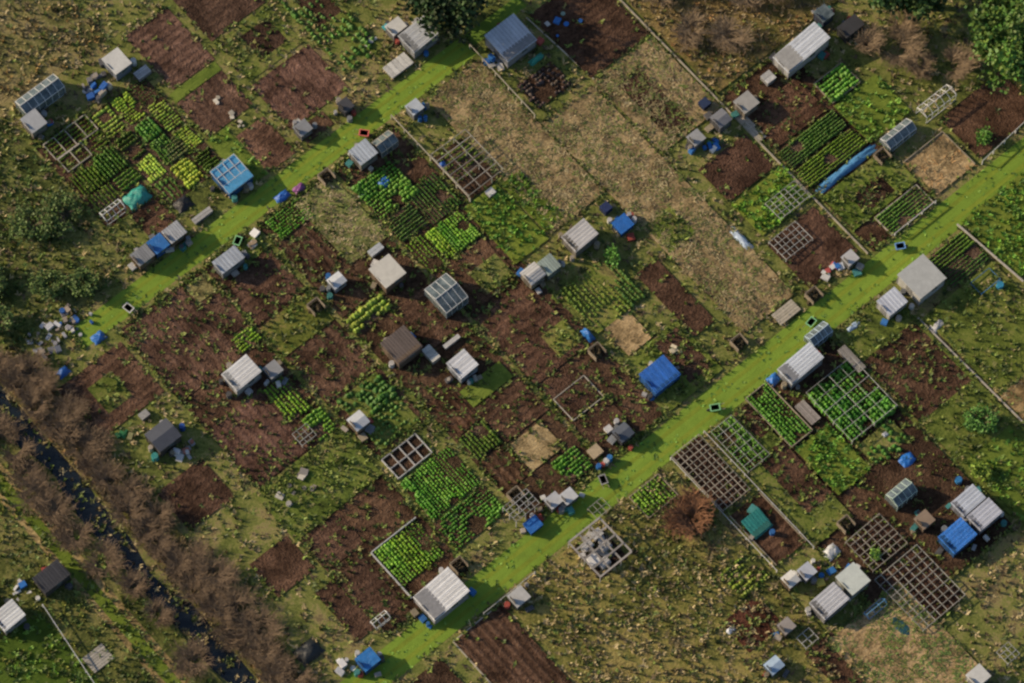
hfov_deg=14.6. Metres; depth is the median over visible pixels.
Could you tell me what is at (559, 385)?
plot soil
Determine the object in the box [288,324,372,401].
plot soil
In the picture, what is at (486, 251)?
plot soil
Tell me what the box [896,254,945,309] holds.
shed
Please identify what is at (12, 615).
shed
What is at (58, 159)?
raised bed frame
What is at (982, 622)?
ground
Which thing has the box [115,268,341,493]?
plot ground
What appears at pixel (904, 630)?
tarp
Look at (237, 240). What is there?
wheelbarrow
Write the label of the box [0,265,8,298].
rough bush
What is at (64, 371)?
tarp
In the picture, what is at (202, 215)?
board stack
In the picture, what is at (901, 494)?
greenhouse
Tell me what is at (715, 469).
net frame
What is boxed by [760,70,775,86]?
board stack
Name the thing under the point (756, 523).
tarp shelter
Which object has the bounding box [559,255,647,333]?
plot rows
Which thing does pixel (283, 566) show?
plot soil
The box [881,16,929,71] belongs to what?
bare shrub
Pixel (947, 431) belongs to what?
weedy plot
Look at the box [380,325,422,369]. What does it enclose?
shed
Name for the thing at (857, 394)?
leafy plot
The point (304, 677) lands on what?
hedge shrub
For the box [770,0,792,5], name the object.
bare shrub
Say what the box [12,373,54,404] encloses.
hedge shrub
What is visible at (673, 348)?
store heap
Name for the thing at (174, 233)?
shed
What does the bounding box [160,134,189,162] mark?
dry plot
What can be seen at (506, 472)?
plot soil
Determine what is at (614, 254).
shrub
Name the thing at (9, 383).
hedge shrub
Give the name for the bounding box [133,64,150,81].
board stack
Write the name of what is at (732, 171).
plot soil
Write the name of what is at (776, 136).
plot soil
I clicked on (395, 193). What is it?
leafy plot
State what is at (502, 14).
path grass
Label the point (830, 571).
store heap
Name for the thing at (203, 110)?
plot soil
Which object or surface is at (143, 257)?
shed
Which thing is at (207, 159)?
plot rows
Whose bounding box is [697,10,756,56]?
bare shrub
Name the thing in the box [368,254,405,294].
shed
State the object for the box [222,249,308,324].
plot soil
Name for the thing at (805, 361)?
shed
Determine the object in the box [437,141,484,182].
plot rows
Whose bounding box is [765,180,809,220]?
net frame
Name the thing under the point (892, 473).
plot soil
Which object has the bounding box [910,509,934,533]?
shed
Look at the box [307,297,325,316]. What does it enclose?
compost bay
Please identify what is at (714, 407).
wheelbarrow
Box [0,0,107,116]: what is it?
rough grass
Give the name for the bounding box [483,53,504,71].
store heap
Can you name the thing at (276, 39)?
plot soil
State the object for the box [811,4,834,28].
shed
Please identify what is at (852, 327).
tarp
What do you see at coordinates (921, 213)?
fence
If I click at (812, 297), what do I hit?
compost bay
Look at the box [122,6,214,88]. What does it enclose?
plot soil
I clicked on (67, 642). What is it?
fence
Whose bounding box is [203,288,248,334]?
plot soil
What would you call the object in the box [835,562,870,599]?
shed
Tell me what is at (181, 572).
hedge shrub
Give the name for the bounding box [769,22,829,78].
shed
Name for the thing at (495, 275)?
weedy plot
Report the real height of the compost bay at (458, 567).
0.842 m
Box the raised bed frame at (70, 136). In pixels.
[43,114,97,159]
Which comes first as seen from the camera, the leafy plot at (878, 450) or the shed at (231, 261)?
the leafy plot at (878, 450)
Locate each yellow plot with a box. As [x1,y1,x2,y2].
[346,291,393,333]
[720,551,773,598]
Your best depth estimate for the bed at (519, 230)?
405.09 m
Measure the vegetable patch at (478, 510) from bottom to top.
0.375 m
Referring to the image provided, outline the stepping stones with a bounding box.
[213,95,243,127]
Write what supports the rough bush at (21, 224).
on the ground at (982, 622)
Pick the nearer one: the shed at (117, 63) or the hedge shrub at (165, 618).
the hedge shrub at (165, 618)
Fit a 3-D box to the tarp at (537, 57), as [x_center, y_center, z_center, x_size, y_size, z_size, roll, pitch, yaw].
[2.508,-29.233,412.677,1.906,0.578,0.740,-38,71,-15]
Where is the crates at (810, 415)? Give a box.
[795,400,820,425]
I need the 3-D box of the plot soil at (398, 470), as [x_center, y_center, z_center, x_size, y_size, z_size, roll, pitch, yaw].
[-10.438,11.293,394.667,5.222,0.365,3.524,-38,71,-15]
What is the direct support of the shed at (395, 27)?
on the ground at (982, 622)
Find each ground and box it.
[0,0,1023,682]
[32,110,181,253]
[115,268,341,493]
[202,227,429,460]
[255,171,605,519]
[263,433,472,635]
[330,122,669,462]
[708,337,1013,624]
[717,43,938,251]
[832,289,1008,458]
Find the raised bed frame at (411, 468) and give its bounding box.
[381,433,431,478]
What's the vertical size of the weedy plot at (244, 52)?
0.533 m
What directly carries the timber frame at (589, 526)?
on the ground at (982, 622)
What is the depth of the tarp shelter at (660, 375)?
396.93 m
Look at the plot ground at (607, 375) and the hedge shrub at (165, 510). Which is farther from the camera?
the plot ground at (607, 375)
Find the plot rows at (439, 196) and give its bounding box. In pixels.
[406,172,464,223]
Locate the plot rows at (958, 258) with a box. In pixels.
[928,231,989,287]
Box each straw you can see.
[183,274,216,306]
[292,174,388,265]
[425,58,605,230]
[508,420,564,469]
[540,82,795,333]
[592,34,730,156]
[604,311,654,355]
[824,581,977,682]
[904,131,977,198]
[1000,372,1023,423]
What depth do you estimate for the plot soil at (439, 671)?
385.48 m
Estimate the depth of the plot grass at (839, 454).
394.57 m
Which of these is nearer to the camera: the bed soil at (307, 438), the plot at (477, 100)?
the bed soil at (307, 438)
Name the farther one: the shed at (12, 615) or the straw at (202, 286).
the straw at (202, 286)
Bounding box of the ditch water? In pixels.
[0,386,258,682]
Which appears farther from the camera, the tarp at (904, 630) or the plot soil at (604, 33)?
the plot soil at (604, 33)
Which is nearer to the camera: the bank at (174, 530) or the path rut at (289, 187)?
the bank at (174, 530)
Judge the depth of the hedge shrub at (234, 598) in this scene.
387.70 m
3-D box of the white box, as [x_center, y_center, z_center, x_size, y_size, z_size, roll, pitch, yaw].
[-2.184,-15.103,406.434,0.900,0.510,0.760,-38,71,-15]
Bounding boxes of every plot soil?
[57,342,163,436]
[81,129,108,153]
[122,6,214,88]
[128,196,181,234]
[156,456,234,530]
[173,0,264,41]
[177,70,253,137]
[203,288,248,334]
[206,390,310,487]
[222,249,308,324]
[236,117,295,171]
[241,16,288,59]
[249,535,314,596]
[251,44,347,129]
[288,226,341,278]
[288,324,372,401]
[296,0,342,26]
[301,513,364,570]
[304,110,333,142]
[312,552,406,640]
[316,267,375,317]
[383,433,433,481]
[394,280,468,350]
[410,657,462,682]
[430,387,481,434]
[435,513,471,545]
[446,235,518,304]
[451,602,571,682]
[475,281,585,384]
[475,373,549,443]
[479,442,531,491]
[526,0,649,77]
[541,366,603,419]
[572,397,626,446]
[572,527,627,578]
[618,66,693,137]
[633,257,717,337]
[654,325,714,382]
[698,134,777,202]
[722,599,781,652]
[727,492,807,565]
[735,403,772,437]
[747,75,826,148]
[761,441,834,513]
[764,202,856,287]
[804,632,876,682]
[850,173,894,212]
[859,429,1013,574]
[861,321,973,420]
[937,72,1023,157]
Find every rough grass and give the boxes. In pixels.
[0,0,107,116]
[0,117,137,356]
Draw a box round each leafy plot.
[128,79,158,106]
[134,114,164,142]
[148,133,182,165]
[154,173,185,203]
[275,0,381,73]
[336,371,420,449]
[351,158,420,219]
[803,360,899,444]
[814,62,860,103]
[855,419,912,465]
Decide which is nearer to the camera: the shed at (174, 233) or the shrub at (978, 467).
the shrub at (978, 467)
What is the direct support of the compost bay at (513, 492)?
on the plot ground at (420, 377)
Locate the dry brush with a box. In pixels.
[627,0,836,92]
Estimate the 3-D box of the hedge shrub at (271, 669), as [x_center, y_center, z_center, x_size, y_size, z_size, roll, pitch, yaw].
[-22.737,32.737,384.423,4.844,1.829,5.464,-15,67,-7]
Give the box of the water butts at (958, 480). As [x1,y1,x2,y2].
[955,476,961,484]
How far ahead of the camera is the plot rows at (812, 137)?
408.87 m
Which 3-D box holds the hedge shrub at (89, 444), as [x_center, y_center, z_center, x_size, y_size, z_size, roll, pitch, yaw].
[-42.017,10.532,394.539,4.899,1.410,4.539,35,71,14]
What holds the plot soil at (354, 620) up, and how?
on the plot ground at (374, 514)
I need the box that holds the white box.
[485,187,495,197]
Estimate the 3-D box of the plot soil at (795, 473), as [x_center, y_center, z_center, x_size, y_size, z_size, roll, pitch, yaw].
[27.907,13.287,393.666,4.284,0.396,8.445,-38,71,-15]
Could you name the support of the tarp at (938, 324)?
on the ground at (982, 622)
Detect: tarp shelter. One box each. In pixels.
[146,232,174,258]
[354,647,384,677]
[520,513,543,535]
[607,212,636,241]
[639,355,680,400]
[741,504,774,541]
[934,516,976,557]
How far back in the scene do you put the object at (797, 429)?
396.44 m
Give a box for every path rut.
[88,51,470,338]
[374,163,1023,682]
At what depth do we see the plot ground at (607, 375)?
400.82 m
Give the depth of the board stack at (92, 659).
386.03 m
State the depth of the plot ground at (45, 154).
406.96 m
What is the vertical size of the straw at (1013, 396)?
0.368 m
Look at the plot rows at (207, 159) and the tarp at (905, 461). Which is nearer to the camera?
the tarp at (905, 461)
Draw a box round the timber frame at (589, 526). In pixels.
[568,517,631,582]
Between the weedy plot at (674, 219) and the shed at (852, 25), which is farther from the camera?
the shed at (852, 25)
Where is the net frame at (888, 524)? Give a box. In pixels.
[845,513,907,572]
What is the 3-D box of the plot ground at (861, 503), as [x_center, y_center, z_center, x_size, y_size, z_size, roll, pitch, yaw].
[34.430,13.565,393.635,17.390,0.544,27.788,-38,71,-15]
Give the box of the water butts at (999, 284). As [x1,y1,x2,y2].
[996,281,1003,289]
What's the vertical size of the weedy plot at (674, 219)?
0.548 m
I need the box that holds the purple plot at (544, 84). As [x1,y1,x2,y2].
[517,61,571,108]
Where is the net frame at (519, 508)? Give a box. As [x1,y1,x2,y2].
[502,489,539,526]
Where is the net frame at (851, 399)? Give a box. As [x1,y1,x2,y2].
[806,357,897,443]
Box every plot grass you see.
[169,61,220,102]
[207,126,268,183]
[460,361,512,406]
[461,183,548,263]
[501,170,563,230]
[731,164,813,235]
[795,422,871,494]
[833,74,911,142]
[961,172,1023,276]
[967,426,1023,521]
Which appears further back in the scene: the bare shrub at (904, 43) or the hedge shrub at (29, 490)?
the bare shrub at (904, 43)
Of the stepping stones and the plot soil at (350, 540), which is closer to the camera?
the plot soil at (350, 540)
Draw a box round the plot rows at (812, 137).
[777,109,846,167]
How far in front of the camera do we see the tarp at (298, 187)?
406.63 m
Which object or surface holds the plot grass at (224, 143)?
on the ground at (982, 622)
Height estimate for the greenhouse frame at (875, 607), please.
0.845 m
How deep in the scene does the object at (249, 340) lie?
399.92 m
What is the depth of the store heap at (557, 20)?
414.45 m
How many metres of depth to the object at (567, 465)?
394.32 m
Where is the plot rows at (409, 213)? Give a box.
[385,201,428,241]
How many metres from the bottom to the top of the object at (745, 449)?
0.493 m
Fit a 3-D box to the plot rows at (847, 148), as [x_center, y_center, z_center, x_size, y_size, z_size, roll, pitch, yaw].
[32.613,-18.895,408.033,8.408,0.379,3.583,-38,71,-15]
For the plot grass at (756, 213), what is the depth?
406.12 m
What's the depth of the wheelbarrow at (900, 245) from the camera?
403.67 m
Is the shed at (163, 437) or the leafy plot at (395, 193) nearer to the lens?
the shed at (163, 437)
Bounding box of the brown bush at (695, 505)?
[657,484,716,542]
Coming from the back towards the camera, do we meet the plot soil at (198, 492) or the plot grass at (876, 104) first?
the plot grass at (876, 104)
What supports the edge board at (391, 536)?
on the plot ground at (374, 514)
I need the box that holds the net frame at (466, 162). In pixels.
[430,129,502,199]
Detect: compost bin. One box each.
[599,201,612,215]
[698,97,710,110]
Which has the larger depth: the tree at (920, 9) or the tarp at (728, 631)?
the tree at (920, 9)
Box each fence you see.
[42,604,93,682]
[391,114,470,202]
[469,44,534,118]
[483,571,535,615]
[670,457,777,572]
[703,430,813,548]
[894,200,935,236]
[981,122,1023,164]
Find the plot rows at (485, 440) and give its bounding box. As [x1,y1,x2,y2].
[458,418,502,459]
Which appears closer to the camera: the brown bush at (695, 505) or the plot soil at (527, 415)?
the brown bush at (695, 505)
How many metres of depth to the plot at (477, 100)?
409.01 m
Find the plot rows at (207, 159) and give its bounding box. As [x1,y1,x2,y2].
[191,146,221,174]
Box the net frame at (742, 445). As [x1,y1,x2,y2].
[711,415,769,473]
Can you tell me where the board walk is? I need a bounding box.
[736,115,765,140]
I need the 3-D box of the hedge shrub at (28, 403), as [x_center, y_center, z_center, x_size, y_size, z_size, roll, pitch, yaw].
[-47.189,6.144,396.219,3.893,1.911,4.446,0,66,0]
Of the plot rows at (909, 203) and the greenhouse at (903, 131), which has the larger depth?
the greenhouse at (903, 131)
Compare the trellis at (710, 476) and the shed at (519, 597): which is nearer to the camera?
the shed at (519, 597)
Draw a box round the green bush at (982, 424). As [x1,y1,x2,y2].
[962,403,999,434]
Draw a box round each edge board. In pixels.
[371,517,415,552]
[371,552,411,598]
[453,604,498,640]
[453,642,490,682]
[526,17,593,79]
[620,0,867,253]
[917,317,1022,421]
[957,223,1023,281]
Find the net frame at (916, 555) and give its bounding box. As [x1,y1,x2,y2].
[875,544,965,631]
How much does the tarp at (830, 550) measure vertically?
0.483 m
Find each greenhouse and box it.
[15,74,65,115]
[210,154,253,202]
[371,130,398,157]
[424,273,467,318]
[804,321,832,347]
[880,118,916,152]
[885,478,917,511]
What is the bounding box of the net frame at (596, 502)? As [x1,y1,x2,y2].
[587,497,610,521]
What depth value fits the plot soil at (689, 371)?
399.18 m
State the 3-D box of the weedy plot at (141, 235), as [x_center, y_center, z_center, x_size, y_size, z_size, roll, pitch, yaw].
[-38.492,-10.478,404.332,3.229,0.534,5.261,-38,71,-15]
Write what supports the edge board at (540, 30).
on the ground at (982, 622)
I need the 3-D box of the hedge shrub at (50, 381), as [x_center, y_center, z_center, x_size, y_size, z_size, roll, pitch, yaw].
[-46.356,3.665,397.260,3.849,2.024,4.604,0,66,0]
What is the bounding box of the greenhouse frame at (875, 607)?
[863,598,887,618]
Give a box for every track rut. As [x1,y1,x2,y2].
[0,462,191,682]
[0,492,164,682]
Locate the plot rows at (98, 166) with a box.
[68,146,128,197]
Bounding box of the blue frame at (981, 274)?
[970,268,999,294]
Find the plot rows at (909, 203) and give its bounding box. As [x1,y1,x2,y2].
[875,186,935,234]
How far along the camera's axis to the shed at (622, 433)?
394.79 m
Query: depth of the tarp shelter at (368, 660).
385.01 m
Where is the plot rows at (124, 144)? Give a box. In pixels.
[114,130,147,162]
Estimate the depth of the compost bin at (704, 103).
410.06 m
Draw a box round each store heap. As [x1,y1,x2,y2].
[13,579,31,600]
[82,72,112,103]
[115,429,133,440]
[173,438,195,462]
[247,228,259,249]
[275,467,316,506]
[334,657,355,676]
[365,35,376,46]
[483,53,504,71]
[544,11,582,36]
[579,530,614,567]
[669,344,681,354]
[707,137,724,153]
[816,566,836,587]
[820,261,844,281]
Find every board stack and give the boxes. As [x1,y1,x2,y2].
[82,643,113,672]
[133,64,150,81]
[191,206,212,224]
[367,242,383,257]
[443,334,459,349]
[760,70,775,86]
[772,299,800,324]
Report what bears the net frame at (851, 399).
on the plot ground at (861, 503)
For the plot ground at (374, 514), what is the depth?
391.69 m
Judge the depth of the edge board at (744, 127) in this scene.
409.49 m
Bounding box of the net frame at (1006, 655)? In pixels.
[996,642,1019,665]
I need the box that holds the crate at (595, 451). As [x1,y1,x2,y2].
[587,443,603,459]
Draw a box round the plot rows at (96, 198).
[87,179,123,213]
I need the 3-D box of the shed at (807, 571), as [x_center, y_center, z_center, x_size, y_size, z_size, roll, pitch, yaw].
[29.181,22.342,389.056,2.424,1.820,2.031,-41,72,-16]
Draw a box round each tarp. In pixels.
[56,365,70,379]
[90,330,106,344]
[122,184,151,209]
[172,194,194,214]
[273,189,290,202]
[292,182,305,192]
[292,637,325,667]
[377,176,389,188]
[439,161,446,167]
[527,53,543,65]
[580,328,594,342]
[726,626,735,633]
[730,227,753,249]
[765,372,780,386]
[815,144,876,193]
[823,543,840,561]
[847,322,859,331]
[892,617,909,634]
[898,452,915,467]
[929,320,943,333]
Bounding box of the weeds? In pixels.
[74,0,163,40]
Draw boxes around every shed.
[0,598,29,634]
[20,108,53,140]
[32,559,72,600]
[98,47,136,80]
[128,243,154,271]
[144,418,181,457]
[161,220,192,252]
[212,245,249,279]
[219,354,262,399]
[262,359,288,388]
[292,118,317,140]
[320,271,346,299]
[334,96,356,122]
[341,410,374,442]
[345,138,377,171]
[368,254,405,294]
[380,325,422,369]
[384,16,408,45]
[398,15,438,59]
[405,98,429,122]
[410,567,476,628]
[445,349,482,384]
[484,13,544,67]
[504,582,533,612]
[516,262,545,293]
[537,253,564,280]
[537,491,567,513]
[558,218,599,261]
[558,487,584,515]
[603,418,634,450]
[685,129,706,154]
[704,108,731,133]
[731,90,759,118]
[762,655,789,678]
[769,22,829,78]
[772,616,795,640]
[777,342,823,389]
[780,570,802,590]
[796,558,819,584]
[805,582,850,623]
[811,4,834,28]
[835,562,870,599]
[836,13,867,45]
[841,249,863,276]
[876,287,907,325]
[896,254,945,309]
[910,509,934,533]
[945,484,985,517]
[960,663,990,682]
[966,497,1006,541]
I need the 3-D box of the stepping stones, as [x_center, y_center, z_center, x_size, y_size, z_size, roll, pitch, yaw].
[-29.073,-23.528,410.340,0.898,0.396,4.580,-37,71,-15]
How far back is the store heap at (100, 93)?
410.88 m
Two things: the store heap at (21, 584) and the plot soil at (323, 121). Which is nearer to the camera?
the store heap at (21, 584)
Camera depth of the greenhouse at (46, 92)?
409.53 m
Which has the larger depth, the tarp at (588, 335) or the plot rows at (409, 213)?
the plot rows at (409, 213)
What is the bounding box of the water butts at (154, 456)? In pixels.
[151,452,158,461]
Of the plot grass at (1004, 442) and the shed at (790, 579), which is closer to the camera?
the shed at (790, 579)
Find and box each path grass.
[70,34,481,349]
[340,137,1023,682]
[465,0,526,44]
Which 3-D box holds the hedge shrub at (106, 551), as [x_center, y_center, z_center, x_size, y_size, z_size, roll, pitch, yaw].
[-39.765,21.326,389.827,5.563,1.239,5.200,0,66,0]
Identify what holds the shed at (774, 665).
on the ground at (982, 622)
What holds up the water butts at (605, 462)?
on the ground at (982, 622)
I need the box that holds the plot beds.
[86,78,220,206]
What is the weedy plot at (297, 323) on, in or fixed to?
on the plot ground at (341, 413)
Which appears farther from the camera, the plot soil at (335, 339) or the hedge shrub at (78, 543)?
the plot soil at (335, 339)
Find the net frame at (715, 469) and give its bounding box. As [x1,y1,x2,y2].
[671,434,750,511]
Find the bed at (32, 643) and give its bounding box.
[0,611,100,682]
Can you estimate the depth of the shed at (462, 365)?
397.37 m
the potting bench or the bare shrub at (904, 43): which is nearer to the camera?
the potting bench
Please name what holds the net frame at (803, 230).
on the ground at (982, 622)
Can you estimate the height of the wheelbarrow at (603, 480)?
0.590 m
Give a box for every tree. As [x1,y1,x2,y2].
[395,0,489,44]
[867,0,946,21]
[964,0,1023,93]
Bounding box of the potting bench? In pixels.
[422,344,439,364]
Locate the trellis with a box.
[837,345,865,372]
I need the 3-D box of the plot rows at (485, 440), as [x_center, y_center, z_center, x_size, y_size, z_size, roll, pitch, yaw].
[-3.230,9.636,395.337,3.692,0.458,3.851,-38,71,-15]
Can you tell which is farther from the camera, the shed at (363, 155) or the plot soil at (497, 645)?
the shed at (363, 155)
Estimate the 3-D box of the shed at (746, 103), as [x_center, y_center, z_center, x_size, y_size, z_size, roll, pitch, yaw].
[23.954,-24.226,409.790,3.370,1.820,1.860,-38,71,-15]
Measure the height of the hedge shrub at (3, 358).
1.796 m
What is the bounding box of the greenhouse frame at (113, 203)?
[99,199,125,224]
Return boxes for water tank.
[138,409,149,420]
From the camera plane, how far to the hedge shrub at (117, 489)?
392.33 m
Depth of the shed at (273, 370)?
397.51 m
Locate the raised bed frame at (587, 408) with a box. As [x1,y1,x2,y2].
[553,375,603,420]
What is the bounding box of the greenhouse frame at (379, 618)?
[370,610,390,629]
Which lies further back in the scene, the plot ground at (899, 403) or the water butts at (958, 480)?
the plot ground at (899, 403)
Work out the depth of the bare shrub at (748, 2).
414.09 m
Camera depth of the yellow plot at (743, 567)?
389.58 m
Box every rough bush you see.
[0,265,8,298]
[0,302,20,333]
[3,200,56,247]
[25,268,70,300]
[35,188,91,237]
[67,266,99,297]
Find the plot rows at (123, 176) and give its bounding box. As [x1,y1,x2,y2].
[112,167,142,192]
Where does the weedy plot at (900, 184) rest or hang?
on the plot ground at (872, 235)
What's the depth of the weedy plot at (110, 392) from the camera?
397.66 m
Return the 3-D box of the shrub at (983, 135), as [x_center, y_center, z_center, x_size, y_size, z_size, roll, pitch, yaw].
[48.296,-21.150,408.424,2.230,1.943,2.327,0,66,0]
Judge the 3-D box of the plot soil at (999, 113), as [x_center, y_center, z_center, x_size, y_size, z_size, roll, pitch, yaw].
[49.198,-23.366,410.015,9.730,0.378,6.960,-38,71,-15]
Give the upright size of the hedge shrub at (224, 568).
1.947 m
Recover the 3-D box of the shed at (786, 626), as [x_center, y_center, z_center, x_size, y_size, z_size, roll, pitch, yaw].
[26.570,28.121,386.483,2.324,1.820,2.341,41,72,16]
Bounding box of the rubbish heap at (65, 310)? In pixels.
[27,303,93,359]
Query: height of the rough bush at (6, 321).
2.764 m
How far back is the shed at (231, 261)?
402.05 m
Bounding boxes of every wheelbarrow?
[122,302,137,315]
[232,234,242,247]
[356,129,371,136]
[598,473,608,488]
[707,403,725,411]
[803,316,816,330]
[893,242,907,249]
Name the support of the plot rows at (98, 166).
on the plot ground at (45, 154)
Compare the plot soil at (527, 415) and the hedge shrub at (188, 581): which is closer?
the hedge shrub at (188, 581)
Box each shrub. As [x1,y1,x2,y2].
[0,348,20,376]
[0,355,30,397]
[0,405,12,433]
[0,411,27,447]
[0,436,37,471]
[2,345,52,389]
[5,454,44,487]
[7,465,56,518]
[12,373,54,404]
[16,380,52,421]
[26,480,76,526]
[28,357,61,397]
[30,399,84,445]
[39,487,78,541]
[48,386,91,427]
[50,514,96,557]
[51,414,88,445]
[60,427,105,471]
[72,418,118,462]
[72,449,102,477]
[75,536,130,584]
[88,457,128,495]
[101,486,149,529]
[105,481,132,509]
[114,564,152,601]
[116,471,156,505]
[128,510,163,549]
[133,522,177,564]
[140,594,174,631]
[142,495,178,533]
[154,535,215,580]
[159,548,211,591]
[160,543,194,581]
[164,630,215,682]
[174,566,218,604]
[192,581,228,622]
[193,549,242,593]
[202,594,239,638]
[208,580,265,627]
[213,615,243,652]
[222,613,267,666]
[229,600,285,651]
[243,626,288,672]
[253,657,299,682]
[255,648,300,682]
[270,658,321,682]
[603,243,620,267]
[639,0,677,10]
[669,8,706,52]
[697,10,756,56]
[728,0,769,10]
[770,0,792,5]
[847,21,887,56]
[869,547,881,561]
[881,9,921,40]
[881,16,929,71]
[902,48,936,83]
[939,40,980,85]
[968,458,995,481]
[976,126,995,145]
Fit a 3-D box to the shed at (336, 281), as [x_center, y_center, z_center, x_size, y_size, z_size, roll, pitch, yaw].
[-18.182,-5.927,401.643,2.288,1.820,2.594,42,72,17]
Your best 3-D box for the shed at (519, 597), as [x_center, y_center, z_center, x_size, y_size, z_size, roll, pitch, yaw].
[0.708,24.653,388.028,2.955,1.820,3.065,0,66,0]
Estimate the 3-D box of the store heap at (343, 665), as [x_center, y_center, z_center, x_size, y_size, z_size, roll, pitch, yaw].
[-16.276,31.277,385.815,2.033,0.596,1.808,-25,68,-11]
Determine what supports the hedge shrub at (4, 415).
on the ground at (982, 622)
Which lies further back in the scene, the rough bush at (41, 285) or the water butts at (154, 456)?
the rough bush at (41, 285)
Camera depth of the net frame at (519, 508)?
391.38 m
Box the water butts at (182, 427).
[179,423,185,430]
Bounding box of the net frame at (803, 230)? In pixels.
[768,221,812,261]
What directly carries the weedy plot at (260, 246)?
on the plot ground at (341, 413)
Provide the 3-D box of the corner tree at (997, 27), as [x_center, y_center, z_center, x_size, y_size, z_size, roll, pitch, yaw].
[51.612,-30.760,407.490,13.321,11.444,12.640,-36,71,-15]
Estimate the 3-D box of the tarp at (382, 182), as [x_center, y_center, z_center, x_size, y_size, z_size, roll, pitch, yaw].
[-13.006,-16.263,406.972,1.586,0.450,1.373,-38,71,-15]
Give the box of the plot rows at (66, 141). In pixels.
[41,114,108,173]
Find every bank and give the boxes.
[0,344,312,682]
[0,437,222,682]
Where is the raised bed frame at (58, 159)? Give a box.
[57,142,91,171]
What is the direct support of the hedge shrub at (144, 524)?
on the ground at (982, 622)
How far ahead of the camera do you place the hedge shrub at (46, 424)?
395.31 m
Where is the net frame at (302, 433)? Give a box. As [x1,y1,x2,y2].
[292,423,316,447]
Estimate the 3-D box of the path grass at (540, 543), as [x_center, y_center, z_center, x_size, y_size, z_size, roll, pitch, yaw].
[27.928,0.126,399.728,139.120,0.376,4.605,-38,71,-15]
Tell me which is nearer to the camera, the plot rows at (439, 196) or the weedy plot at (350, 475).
the weedy plot at (350, 475)
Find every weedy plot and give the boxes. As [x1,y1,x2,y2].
[88,371,132,412]
[109,214,149,261]
[214,5,302,80]
[237,236,268,266]
[254,427,381,540]
[260,291,333,356]
[466,254,513,293]
[541,319,582,356]
[623,321,722,410]
[645,206,695,251]
[709,406,851,545]
[822,148,916,229]
[834,290,1023,514]
[923,262,1023,394]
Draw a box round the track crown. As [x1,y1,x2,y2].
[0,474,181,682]
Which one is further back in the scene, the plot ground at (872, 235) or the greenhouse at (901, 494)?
the plot ground at (872, 235)
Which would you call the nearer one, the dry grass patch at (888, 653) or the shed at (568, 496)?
the dry grass patch at (888, 653)
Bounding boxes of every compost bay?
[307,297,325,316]
[317,167,335,186]
[449,555,468,575]
[506,485,525,505]
[587,341,606,360]
[729,333,748,352]
[804,285,823,305]
[836,514,855,534]
[873,147,891,165]
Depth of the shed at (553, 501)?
391.91 m
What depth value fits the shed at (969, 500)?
391.25 m
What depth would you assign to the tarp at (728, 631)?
387.23 m
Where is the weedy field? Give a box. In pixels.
[504,466,869,682]
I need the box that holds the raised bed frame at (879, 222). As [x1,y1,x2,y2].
[875,184,933,235]
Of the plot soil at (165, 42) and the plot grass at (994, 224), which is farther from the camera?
the plot soil at (165, 42)
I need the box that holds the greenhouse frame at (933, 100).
[916,84,956,122]
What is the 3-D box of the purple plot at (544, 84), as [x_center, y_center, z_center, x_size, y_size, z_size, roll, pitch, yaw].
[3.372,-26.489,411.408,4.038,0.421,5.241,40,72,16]
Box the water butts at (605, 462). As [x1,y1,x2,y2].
[596,454,612,469]
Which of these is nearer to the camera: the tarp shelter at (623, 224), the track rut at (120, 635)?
the track rut at (120, 635)
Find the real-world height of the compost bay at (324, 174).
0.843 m
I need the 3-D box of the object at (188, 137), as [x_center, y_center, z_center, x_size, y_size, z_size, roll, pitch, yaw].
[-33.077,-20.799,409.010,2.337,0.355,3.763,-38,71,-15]
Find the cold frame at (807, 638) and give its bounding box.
[796,627,818,649]
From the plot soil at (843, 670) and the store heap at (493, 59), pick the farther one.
the store heap at (493, 59)
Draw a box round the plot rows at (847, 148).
[795,128,867,186]
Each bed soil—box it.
[293,427,316,446]
[431,135,504,200]
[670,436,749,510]
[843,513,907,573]
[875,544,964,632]

